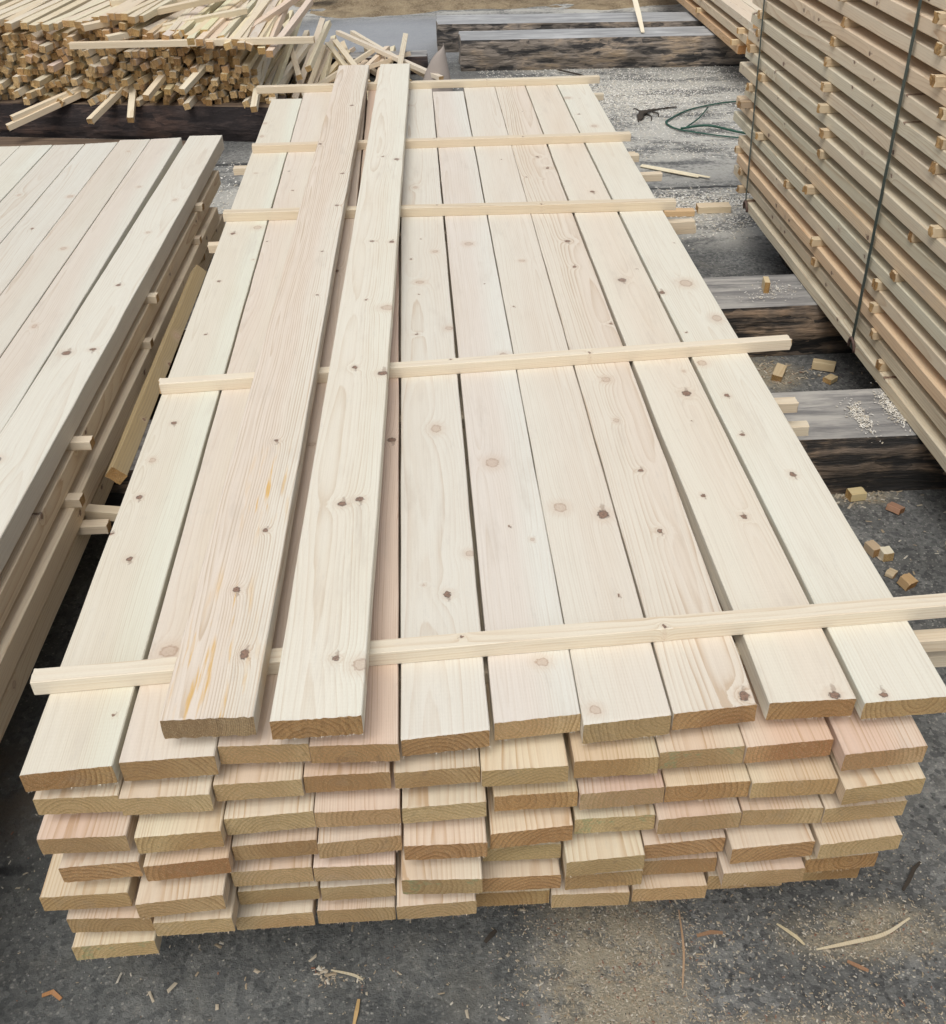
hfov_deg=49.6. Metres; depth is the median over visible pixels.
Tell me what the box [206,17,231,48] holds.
stick
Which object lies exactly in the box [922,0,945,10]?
pine board
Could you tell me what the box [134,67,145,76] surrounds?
stick
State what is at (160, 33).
stick
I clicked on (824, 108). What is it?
spacer stick
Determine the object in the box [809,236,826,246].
spacer stick
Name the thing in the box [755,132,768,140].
spacer stick
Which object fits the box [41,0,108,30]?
stick
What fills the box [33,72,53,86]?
stick
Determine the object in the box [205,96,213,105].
stick
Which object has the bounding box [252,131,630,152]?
spacer stick
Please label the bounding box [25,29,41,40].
stick
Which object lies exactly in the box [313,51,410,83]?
stick
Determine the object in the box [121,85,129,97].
stick
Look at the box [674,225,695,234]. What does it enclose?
spacer stick
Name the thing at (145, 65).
stick
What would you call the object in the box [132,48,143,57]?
stick
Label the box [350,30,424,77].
stick
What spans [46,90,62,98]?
stick
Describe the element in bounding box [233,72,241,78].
stick
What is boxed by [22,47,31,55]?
stick
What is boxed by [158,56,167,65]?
stick
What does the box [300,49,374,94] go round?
stick
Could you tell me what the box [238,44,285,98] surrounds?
stick
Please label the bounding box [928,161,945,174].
spacer stick
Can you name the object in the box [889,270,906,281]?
spacer stick
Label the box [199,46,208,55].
stick
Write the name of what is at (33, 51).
stick
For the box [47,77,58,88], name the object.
stick
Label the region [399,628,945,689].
spacer stick
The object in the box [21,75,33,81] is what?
stick
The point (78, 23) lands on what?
stick
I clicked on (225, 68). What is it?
stick
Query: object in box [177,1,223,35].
stick
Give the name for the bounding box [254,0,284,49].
stick
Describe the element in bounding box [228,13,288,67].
stick
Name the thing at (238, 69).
stick
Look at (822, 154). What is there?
spacer stick
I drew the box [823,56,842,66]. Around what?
spacer stick
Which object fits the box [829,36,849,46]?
spacer stick
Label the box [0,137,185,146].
ground sleeper
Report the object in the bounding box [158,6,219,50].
stick
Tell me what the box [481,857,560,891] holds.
pine board
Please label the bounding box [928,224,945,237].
spacer stick
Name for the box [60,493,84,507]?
spacer stick
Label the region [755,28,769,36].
spacer stick
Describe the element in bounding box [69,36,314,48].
stick
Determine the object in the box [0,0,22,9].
stick
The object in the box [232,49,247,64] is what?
stick
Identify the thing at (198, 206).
spacer stick
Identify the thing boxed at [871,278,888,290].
spacer stick
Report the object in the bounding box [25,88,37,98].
stick
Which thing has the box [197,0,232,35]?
stick
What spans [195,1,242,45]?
stick
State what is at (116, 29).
stick
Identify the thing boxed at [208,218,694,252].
spacer stick
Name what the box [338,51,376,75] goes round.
stick
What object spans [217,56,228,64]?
stick
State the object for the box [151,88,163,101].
stick
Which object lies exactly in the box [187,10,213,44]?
stick
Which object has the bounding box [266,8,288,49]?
stick
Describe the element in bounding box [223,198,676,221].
spacer stick
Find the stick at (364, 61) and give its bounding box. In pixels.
[359,59,367,64]
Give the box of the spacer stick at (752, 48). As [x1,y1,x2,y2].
[747,44,763,52]
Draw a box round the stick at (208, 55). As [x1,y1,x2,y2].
[203,46,218,60]
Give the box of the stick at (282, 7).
[230,0,299,37]
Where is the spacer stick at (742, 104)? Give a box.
[737,100,757,108]
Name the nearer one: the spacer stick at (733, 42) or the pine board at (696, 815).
the pine board at (696, 815)
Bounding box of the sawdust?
[294,0,679,17]
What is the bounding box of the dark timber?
[291,50,427,77]
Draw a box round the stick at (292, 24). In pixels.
[266,0,312,56]
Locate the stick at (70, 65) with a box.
[64,60,76,70]
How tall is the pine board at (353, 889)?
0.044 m
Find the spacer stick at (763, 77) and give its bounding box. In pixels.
[757,72,772,81]
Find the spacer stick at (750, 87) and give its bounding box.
[746,83,759,91]
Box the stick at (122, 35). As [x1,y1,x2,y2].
[104,7,247,40]
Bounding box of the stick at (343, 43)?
[340,41,347,49]
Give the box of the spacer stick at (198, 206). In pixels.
[191,202,204,211]
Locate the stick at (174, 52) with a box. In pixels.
[169,47,178,55]
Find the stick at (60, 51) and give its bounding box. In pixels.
[56,46,66,56]
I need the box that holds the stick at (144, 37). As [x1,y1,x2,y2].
[142,14,166,39]
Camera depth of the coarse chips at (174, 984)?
2.12 m
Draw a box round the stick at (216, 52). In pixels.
[212,46,222,57]
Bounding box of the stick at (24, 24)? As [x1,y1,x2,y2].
[20,0,76,29]
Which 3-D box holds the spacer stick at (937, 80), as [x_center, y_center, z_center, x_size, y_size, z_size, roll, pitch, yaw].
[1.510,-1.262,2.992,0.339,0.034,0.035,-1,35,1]
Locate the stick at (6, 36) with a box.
[1,32,11,41]
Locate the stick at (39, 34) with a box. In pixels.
[29,30,43,40]
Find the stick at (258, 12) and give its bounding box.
[231,0,271,45]
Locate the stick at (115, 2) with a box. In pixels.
[109,0,187,6]
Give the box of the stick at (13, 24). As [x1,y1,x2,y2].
[4,0,62,29]
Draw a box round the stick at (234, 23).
[217,0,257,37]
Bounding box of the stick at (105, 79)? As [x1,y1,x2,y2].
[101,73,112,82]
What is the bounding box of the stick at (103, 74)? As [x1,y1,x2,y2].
[97,69,112,76]
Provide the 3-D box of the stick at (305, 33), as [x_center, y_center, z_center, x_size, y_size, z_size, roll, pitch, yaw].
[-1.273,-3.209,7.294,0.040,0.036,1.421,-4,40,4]
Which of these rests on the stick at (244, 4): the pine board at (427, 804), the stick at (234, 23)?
the stick at (234, 23)
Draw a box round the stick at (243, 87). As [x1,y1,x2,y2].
[240,83,247,91]
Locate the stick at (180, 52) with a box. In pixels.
[177,47,185,55]
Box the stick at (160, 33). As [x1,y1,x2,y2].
[159,27,165,37]
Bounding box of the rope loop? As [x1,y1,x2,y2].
[665,101,746,137]
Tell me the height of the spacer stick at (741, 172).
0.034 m
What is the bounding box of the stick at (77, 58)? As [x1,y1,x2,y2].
[73,55,82,62]
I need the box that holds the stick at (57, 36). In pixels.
[52,27,70,40]
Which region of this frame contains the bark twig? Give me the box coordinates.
[557,69,582,75]
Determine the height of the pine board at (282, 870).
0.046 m
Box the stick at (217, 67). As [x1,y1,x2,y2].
[214,61,221,70]
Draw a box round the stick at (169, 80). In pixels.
[166,76,172,82]
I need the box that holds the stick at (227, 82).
[222,79,229,85]
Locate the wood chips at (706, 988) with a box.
[0,809,945,1023]
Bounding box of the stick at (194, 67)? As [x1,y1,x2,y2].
[190,62,199,72]
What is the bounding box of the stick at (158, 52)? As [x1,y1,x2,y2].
[155,48,162,55]
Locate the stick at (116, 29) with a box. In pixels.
[113,25,121,32]
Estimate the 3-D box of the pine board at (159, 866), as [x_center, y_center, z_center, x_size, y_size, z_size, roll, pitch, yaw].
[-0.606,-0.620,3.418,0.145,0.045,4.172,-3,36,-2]
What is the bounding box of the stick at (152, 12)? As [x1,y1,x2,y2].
[139,0,176,21]
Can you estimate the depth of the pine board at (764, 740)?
1.75 m
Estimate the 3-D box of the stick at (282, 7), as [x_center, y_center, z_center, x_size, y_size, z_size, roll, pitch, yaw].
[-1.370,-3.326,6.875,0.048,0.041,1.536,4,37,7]
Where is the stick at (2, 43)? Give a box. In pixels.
[0,39,5,47]
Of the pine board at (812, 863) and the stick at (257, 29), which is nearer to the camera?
the pine board at (812, 863)
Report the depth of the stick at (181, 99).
6.55 m
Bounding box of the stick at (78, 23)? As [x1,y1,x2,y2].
[74,6,110,28]
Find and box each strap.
[743,0,764,211]
[847,0,921,352]
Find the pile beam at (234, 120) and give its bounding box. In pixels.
[0,95,286,141]
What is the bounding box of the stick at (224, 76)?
[220,68,231,80]
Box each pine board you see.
[0,135,223,572]
[0,138,182,433]
[0,139,149,357]
[0,142,117,295]
[0,144,83,243]
[0,145,52,201]
[0,146,19,165]
[0,170,220,629]
[0,207,219,699]
[0,214,224,741]
[19,98,301,791]
[33,771,123,814]
[37,811,138,856]
[39,853,138,910]
[58,819,145,883]
[66,876,154,933]
[72,931,161,960]
[118,775,215,816]
[119,92,331,782]
[134,798,226,853]
[135,872,230,918]
[143,833,233,881]
[153,875,238,936]
[213,108,366,801]
[218,91,366,763]
[224,791,315,834]
[231,854,313,886]
[232,827,318,861]
[236,899,316,929]
[238,876,320,904]
[304,761,390,794]
[309,90,399,763]
[313,851,395,881]
[314,761,400,828]
[317,788,401,858]
[317,889,395,923]
[320,852,396,901]
[394,217,479,790]
[396,850,476,919]
[401,89,489,758]
[401,819,481,895]
[402,748,485,823]
[404,816,487,860]
[433,91,580,739]
[434,114,568,786]
[463,87,670,743]
[476,888,549,907]
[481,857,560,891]
[483,787,560,861]
[486,786,572,848]
[492,733,577,811]
[495,86,757,731]
[525,85,855,719]
[549,858,629,908]
[557,84,945,719]
[560,846,642,889]
[561,821,644,876]
[566,730,658,779]
[570,800,655,834]
[576,769,664,810]
[628,872,706,901]
[640,825,725,858]
[643,852,716,875]
[653,797,741,833]
[654,723,744,770]
[660,760,750,802]
[677,0,746,53]
[693,0,753,44]
[704,867,781,888]
[706,568,833,764]
[711,0,757,29]
[716,847,804,886]
[723,823,814,863]
[733,111,945,350]
[733,165,945,437]
[736,95,945,321]
[736,153,945,412]
[737,794,823,825]
[738,135,945,379]
[739,61,945,262]
[742,0,761,11]
[744,85,945,289]
[745,47,945,229]
[745,755,837,799]
[747,198,945,471]
[748,28,945,198]
[751,12,945,168]
[752,0,945,137]
[780,0,945,106]
[801,850,878,873]
[802,868,859,880]
[808,816,902,858]
[818,0,945,74]
[818,791,907,823]
[824,707,927,770]
[829,749,925,805]
[862,0,945,43]
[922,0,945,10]
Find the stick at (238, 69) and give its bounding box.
[234,53,247,73]
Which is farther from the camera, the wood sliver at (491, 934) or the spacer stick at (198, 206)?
the spacer stick at (198, 206)
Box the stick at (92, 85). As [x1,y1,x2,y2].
[87,79,99,89]
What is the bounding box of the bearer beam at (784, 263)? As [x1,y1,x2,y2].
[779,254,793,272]
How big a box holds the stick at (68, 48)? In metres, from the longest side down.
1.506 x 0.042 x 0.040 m
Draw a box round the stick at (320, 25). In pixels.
[291,17,324,98]
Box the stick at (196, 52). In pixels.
[194,46,201,56]
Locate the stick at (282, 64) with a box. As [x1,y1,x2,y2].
[272,20,301,84]
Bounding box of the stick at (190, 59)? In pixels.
[184,51,195,65]
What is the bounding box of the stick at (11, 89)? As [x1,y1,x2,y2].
[8,86,17,94]
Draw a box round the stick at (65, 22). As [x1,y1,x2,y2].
[62,1,109,26]
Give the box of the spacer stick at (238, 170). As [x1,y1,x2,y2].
[233,153,638,175]
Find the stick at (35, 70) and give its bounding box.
[31,67,39,74]
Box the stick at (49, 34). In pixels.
[46,27,63,40]
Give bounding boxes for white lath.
[632,0,644,32]
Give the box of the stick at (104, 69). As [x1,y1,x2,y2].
[97,63,114,72]
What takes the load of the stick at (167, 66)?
on the pile sticks at (92, 58)
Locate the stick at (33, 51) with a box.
[30,48,38,53]
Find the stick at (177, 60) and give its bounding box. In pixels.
[173,55,182,64]
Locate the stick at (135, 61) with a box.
[130,57,142,65]
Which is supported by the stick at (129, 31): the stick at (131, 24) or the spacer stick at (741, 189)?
the stick at (131, 24)
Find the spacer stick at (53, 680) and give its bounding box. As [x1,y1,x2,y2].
[30,593,945,694]
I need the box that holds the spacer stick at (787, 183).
[783,179,795,188]
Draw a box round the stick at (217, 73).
[214,69,221,76]
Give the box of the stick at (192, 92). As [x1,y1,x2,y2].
[189,88,197,95]
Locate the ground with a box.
[0,4,945,1023]
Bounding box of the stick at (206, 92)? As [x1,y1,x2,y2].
[202,86,209,95]
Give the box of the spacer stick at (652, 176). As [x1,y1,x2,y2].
[440,171,662,189]
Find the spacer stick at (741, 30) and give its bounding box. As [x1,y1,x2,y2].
[737,27,748,33]
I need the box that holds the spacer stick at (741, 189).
[736,185,748,192]
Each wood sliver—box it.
[42,989,61,1000]
[331,969,362,980]
[353,999,359,1023]
[484,929,496,942]
[640,165,698,177]
[642,164,709,177]
[678,910,684,988]
[696,930,722,936]
[776,923,804,944]
[816,917,909,949]
[847,960,868,971]
[902,861,921,890]
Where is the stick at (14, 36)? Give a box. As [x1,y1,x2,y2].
[10,29,27,40]
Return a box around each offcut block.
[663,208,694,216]
[695,202,730,213]
[761,276,769,292]
[771,363,786,382]
[811,358,835,371]
[823,374,837,384]
[845,487,866,501]
[863,540,880,557]
[878,546,893,561]
[884,568,897,578]
[886,501,904,514]
[896,573,918,590]
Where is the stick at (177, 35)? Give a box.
[172,12,193,38]
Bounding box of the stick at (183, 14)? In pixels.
[169,7,195,31]
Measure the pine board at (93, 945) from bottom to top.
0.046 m
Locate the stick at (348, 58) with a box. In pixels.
[332,39,369,81]
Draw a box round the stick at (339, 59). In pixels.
[325,42,346,64]
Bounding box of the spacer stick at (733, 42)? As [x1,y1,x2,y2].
[730,39,745,45]
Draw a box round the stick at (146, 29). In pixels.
[142,9,185,34]
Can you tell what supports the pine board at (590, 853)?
on the pine board at (618, 878)
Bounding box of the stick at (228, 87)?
[224,84,233,91]
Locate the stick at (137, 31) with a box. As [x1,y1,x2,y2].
[132,15,160,36]
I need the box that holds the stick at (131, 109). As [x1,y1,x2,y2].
[126,72,136,122]
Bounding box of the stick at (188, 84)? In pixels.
[178,63,206,94]
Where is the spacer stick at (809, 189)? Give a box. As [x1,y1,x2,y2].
[802,184,821,194]
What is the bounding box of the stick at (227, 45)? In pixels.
[223,7,254,50]
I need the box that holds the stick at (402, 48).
[397,33,407,63]
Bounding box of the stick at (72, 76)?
[66,72,80,82]
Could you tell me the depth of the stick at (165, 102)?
6.55 m
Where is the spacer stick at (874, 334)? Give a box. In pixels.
[869,328,883,339]
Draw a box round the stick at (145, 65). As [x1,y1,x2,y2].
[140,60,149,70]
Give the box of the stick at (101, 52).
[98,49,106,55]
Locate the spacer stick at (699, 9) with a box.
[696,7,705,12]
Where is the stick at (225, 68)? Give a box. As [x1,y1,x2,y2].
[221,62,230,72]
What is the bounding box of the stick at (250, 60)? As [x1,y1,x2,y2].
[242,47,259,72]
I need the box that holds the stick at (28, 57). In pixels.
[25,53,32,62]
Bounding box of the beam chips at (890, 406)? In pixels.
[739,280,910,443]
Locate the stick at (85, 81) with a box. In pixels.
[81,77,88,88]
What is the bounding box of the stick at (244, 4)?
[220,0,249,46]
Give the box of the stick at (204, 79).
[200,73,209,85]
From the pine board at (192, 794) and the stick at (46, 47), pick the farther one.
the stick at (46, 47)
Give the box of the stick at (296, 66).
[282,25,302,80]
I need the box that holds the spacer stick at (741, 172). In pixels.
[738,167,746,175]
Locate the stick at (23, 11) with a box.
[4,0,45,21]
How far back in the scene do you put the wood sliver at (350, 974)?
2.07 m
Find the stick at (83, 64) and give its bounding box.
[77,59,88,69]
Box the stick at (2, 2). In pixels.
[0,0,12,4]
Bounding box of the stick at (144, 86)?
[140,82,148,90]
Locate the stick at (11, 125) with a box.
[6,86,99,130]
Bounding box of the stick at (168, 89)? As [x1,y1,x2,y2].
[164,82,175,94]
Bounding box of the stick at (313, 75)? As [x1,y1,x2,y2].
[307,44,325,83]
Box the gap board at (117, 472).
[105,265,206,484]
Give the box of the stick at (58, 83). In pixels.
[55,79,64,86]
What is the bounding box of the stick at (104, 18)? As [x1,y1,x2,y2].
[99,0,134,22]
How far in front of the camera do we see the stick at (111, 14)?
6.32 m
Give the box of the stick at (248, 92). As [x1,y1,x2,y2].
[246,44,295,96]
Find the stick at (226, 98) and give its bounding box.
[222,92,230,102]
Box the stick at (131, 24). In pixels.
[127,21,140,26]
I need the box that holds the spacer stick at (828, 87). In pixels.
[820,82,841,91]
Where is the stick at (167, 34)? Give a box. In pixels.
[162,4,208,39]
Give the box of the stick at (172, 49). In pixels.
[167,36,183,51]
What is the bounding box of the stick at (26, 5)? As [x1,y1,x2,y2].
[0,0,39,16]
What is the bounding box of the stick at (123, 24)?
[118,20,128,29]
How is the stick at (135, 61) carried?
on the pile sticks at (92, 58)
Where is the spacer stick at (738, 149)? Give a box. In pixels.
[734,145,744,153]
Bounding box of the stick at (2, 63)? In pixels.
[0,59,6,66]
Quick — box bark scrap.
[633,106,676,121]
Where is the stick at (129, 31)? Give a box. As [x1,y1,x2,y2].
[126,22,141,35]
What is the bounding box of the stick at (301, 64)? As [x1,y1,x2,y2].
[294,54,306,83]
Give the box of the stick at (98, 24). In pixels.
[80,0,224,31]
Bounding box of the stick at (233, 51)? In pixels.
[229,46,237,55]
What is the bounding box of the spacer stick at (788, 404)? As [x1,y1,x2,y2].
[400,397,798,430]
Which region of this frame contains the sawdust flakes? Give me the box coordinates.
[198,66,760,294]
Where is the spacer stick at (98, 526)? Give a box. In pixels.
[76,519,111,534]
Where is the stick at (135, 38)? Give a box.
[129,12,171,39]
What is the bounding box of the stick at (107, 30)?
[102,27,113,36]
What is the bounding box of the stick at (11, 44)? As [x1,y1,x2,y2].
[7,40,17,48]
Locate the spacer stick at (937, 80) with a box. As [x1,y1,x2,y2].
[929,74,945,87]
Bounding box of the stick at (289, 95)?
[287,77,293,97]
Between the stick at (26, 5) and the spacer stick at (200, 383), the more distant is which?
the stick at (26, 5)
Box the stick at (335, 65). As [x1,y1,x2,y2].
[328,50,350,75]
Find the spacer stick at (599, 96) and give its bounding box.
[367,92,603,105]
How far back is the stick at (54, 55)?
6.55 m
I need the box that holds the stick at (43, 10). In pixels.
[20,0,67,26]
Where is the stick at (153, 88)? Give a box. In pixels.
[142,74,165,100]
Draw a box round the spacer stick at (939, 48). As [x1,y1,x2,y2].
[934,42,945,56]
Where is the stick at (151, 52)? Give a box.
[146,47,157,56]
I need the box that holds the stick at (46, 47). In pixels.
[39,41,55,52]
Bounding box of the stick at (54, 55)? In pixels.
[50,52,58,59]
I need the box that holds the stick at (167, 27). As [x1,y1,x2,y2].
[163,16,179,32]
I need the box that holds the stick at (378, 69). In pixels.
[375,56,385,81]
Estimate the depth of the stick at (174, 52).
6.43 m
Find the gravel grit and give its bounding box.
[5,493,945,1023]
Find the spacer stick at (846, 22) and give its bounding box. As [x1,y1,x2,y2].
[840,17,862,27]
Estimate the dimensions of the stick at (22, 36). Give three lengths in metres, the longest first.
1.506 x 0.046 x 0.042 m
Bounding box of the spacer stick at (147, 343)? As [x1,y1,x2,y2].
[139,337,153,348]
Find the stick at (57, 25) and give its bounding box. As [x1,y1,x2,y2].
[53,0,97,29]
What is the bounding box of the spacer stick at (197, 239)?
[191,235,201,244]
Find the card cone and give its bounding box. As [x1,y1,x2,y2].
[423,43,452,96]
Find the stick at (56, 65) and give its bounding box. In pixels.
[47,59,72,71]
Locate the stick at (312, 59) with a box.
[305,20,331,71]
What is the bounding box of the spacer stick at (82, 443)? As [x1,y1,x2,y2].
[65,436,94,450]
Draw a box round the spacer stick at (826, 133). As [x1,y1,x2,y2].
[819,128,838,138]
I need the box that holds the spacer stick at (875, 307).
[868,301,885,312]
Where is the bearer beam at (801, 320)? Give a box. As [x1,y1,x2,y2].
[166,274,851,377]
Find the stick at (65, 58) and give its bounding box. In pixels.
[61,54,72,62]
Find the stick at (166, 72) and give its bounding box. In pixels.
[164,68,171,76]
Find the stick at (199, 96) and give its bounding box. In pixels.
[197,92,203,99]
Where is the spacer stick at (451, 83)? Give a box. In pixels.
[256,75,599,93]
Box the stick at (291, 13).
[264,10,293,83]
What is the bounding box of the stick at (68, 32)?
[62,27,76,38]
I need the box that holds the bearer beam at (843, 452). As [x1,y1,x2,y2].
[104,388,945,526]
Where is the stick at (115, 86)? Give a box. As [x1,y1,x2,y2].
[110,81,120,90]
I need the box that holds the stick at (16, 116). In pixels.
[10,86,84,121]
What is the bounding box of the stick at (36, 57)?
[32,52,44,62]
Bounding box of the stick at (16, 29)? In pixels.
[8,27,20,32]
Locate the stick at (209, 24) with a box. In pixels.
[200,7,224,33]
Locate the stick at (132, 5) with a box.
[115,0,146,20]
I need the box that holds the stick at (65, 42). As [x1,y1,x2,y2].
[62,38,67,46]
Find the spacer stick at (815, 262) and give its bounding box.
[810,257,822,266]
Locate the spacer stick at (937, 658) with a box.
[926,651,945,666]
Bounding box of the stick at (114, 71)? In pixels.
[112,68,119,77]
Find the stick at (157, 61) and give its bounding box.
[151,56,161,66]
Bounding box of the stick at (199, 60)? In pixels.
[196,55,203,63]
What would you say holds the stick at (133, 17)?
on the stick at (131, 24)
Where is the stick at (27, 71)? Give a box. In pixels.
[24,65,33,75]
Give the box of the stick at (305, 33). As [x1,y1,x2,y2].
[278,30,309,94]
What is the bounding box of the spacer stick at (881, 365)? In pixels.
[875,359,891,371]
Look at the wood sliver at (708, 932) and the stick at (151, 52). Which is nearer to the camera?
the wood sliver at (708, 932)
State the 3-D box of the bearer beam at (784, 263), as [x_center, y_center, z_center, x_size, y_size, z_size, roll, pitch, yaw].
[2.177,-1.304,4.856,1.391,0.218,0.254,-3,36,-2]
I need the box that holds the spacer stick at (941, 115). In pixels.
[936,107,945,119]
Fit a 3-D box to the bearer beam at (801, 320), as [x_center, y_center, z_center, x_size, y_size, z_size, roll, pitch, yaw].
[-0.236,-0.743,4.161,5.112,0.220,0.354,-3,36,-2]
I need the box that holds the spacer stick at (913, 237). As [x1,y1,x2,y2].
[907,231,921,242]
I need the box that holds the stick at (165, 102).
[163,97,174,104]
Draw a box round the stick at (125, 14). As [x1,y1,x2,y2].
[120,0,156,20]
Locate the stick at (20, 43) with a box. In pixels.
[15,40,22,46]
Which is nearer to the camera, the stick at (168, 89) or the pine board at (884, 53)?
the pine board at (884, 53)
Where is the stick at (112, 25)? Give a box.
[108,20,117,27]
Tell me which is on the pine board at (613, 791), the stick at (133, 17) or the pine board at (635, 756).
the pine board at (635, 756)
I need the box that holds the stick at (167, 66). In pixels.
[162,62,170,69]
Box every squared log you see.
[436,12,704,51]
[458,26,749,70]
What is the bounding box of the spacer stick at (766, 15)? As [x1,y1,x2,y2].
[757,10,774,18]
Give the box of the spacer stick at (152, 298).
[143,292,159,303]
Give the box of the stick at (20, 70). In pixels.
[17,66,23,74]
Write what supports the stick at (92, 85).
on the stick at (85, 81)
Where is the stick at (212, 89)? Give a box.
[208,84,218,92]
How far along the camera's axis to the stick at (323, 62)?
7.50 m
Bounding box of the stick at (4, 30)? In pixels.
[1,25,8,32]
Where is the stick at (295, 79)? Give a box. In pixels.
[292,70,303,98]
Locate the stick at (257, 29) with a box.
[245,0,278,50]
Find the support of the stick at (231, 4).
on the stick at (191, 39)
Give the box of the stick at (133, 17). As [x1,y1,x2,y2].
[127,0,163,23]
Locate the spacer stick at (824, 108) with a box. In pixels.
[816,103,838,112]
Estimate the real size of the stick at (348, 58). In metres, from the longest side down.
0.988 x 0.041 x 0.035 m
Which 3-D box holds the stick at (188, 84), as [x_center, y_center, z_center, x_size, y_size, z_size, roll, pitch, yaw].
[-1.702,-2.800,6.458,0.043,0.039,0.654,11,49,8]
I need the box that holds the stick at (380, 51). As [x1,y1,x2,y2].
[336,30,443,79]
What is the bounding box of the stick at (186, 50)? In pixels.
[181,10,214,53]
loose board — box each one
[160,65,369,738]
[270,63,409,740]
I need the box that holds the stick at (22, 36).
[18,29,31,39]
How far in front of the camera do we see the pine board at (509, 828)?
1.79 m
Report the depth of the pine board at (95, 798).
1.68 m
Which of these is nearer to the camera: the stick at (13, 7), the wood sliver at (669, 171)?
the wood sliver at (669, 171)
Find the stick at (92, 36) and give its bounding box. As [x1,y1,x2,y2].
[89,33,98,40]
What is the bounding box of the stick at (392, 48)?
[387,45,395,63]
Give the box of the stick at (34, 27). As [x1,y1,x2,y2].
[28,0,80,31]
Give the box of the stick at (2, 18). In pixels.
[0,0,51,26]
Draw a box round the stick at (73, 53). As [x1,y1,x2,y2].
[68,49,77,56]
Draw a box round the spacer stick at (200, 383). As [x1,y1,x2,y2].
[158,335,791,394]
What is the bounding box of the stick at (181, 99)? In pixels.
[177,93,189,104]
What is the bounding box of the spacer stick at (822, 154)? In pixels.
[817,149,832,158]
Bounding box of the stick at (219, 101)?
[215,97,222,103]
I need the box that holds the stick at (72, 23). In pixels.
[68,2,109,26]
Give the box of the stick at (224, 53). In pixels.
[220,47,229,56]
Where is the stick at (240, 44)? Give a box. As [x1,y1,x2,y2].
[237,0,262,49]
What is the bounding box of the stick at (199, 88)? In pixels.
[194,83,207,92]
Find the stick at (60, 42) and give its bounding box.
[58,39,63,46]
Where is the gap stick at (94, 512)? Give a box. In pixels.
[85,504,119,520]
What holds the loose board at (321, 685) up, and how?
on the pine board at (378, 739)
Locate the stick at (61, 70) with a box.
[54,67,64,73]
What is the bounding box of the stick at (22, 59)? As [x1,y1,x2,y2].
[19,56,27,63]
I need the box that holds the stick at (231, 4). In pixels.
[184,0,246,38]
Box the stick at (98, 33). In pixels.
[94,26,115,36]
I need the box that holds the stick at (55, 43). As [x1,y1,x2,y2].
[50,40,59,47]
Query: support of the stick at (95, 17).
on the stick at (78, 23)
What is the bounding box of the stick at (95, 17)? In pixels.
[91,5,117,20]
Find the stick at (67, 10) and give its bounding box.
[36,0,90,28]
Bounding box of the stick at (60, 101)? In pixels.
[56,98,64,106]
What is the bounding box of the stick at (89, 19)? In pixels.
[82,7,110,22]
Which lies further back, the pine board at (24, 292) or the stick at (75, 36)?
the stick at (75, 36)
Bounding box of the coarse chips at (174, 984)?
[0,356,945,1020]
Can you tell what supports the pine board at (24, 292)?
on the pine board
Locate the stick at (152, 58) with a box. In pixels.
[146,55,157,60]
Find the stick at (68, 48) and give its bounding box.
[66,38,83,50]
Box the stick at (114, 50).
[109,48,126,54]
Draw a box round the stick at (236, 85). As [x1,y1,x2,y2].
[233,82,239,88]
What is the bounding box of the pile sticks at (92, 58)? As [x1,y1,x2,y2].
[0,26,311,109]
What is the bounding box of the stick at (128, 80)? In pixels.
[121,73,134,86]
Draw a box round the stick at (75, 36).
[66,30,81,42]
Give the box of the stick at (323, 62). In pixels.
[314,38,334,83]
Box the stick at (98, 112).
[86,86,126,123]
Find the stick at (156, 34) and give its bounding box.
[147,10,180,39]
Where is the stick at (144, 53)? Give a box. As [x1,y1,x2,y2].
[140,48,149,58]
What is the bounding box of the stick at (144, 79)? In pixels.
[137,71,152,85]
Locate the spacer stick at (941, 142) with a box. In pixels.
[935,136,945,149]
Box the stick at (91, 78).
[88,76,98,81]
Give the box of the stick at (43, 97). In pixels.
[40,89,52,100]
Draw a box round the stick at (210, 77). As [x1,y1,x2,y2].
[208,74,213,82]
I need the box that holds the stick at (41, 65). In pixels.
[36,61,48,69]
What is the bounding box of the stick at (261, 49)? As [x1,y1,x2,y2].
[257,0,282,54]
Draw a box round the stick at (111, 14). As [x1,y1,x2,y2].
[107,0,136,19]
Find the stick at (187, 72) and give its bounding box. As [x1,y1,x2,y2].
[184,67,191,76]
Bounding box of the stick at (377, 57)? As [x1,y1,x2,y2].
[365,46,389,69]
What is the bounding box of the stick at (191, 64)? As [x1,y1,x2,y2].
[186,58,195,69]
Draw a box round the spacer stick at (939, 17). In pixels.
[932,11,945,24]
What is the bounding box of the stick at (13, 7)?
[0,0,35,15]
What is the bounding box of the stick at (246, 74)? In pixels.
[242,71,250,77]
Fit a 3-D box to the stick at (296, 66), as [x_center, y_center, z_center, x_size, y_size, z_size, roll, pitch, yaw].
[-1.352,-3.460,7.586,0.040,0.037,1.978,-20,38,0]
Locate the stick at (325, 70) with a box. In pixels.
[319,35,336,80]
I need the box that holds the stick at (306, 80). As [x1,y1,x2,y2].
[291,72,311,97]
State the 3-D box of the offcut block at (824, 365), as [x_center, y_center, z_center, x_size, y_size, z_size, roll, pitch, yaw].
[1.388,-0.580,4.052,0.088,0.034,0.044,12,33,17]
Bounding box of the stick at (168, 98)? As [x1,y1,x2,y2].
[163,90,177,101]
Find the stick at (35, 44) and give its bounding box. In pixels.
[31,38,48,49]
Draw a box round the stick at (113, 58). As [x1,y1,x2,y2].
[108,52,121,64]
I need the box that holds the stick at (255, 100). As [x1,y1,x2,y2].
[250,61,265,111]
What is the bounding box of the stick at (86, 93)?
[81,88,95,97]
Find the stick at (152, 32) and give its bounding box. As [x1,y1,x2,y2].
[146,11,177,39]
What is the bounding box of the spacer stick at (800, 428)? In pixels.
[788,420,808,435]
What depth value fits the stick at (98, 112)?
6.48 m

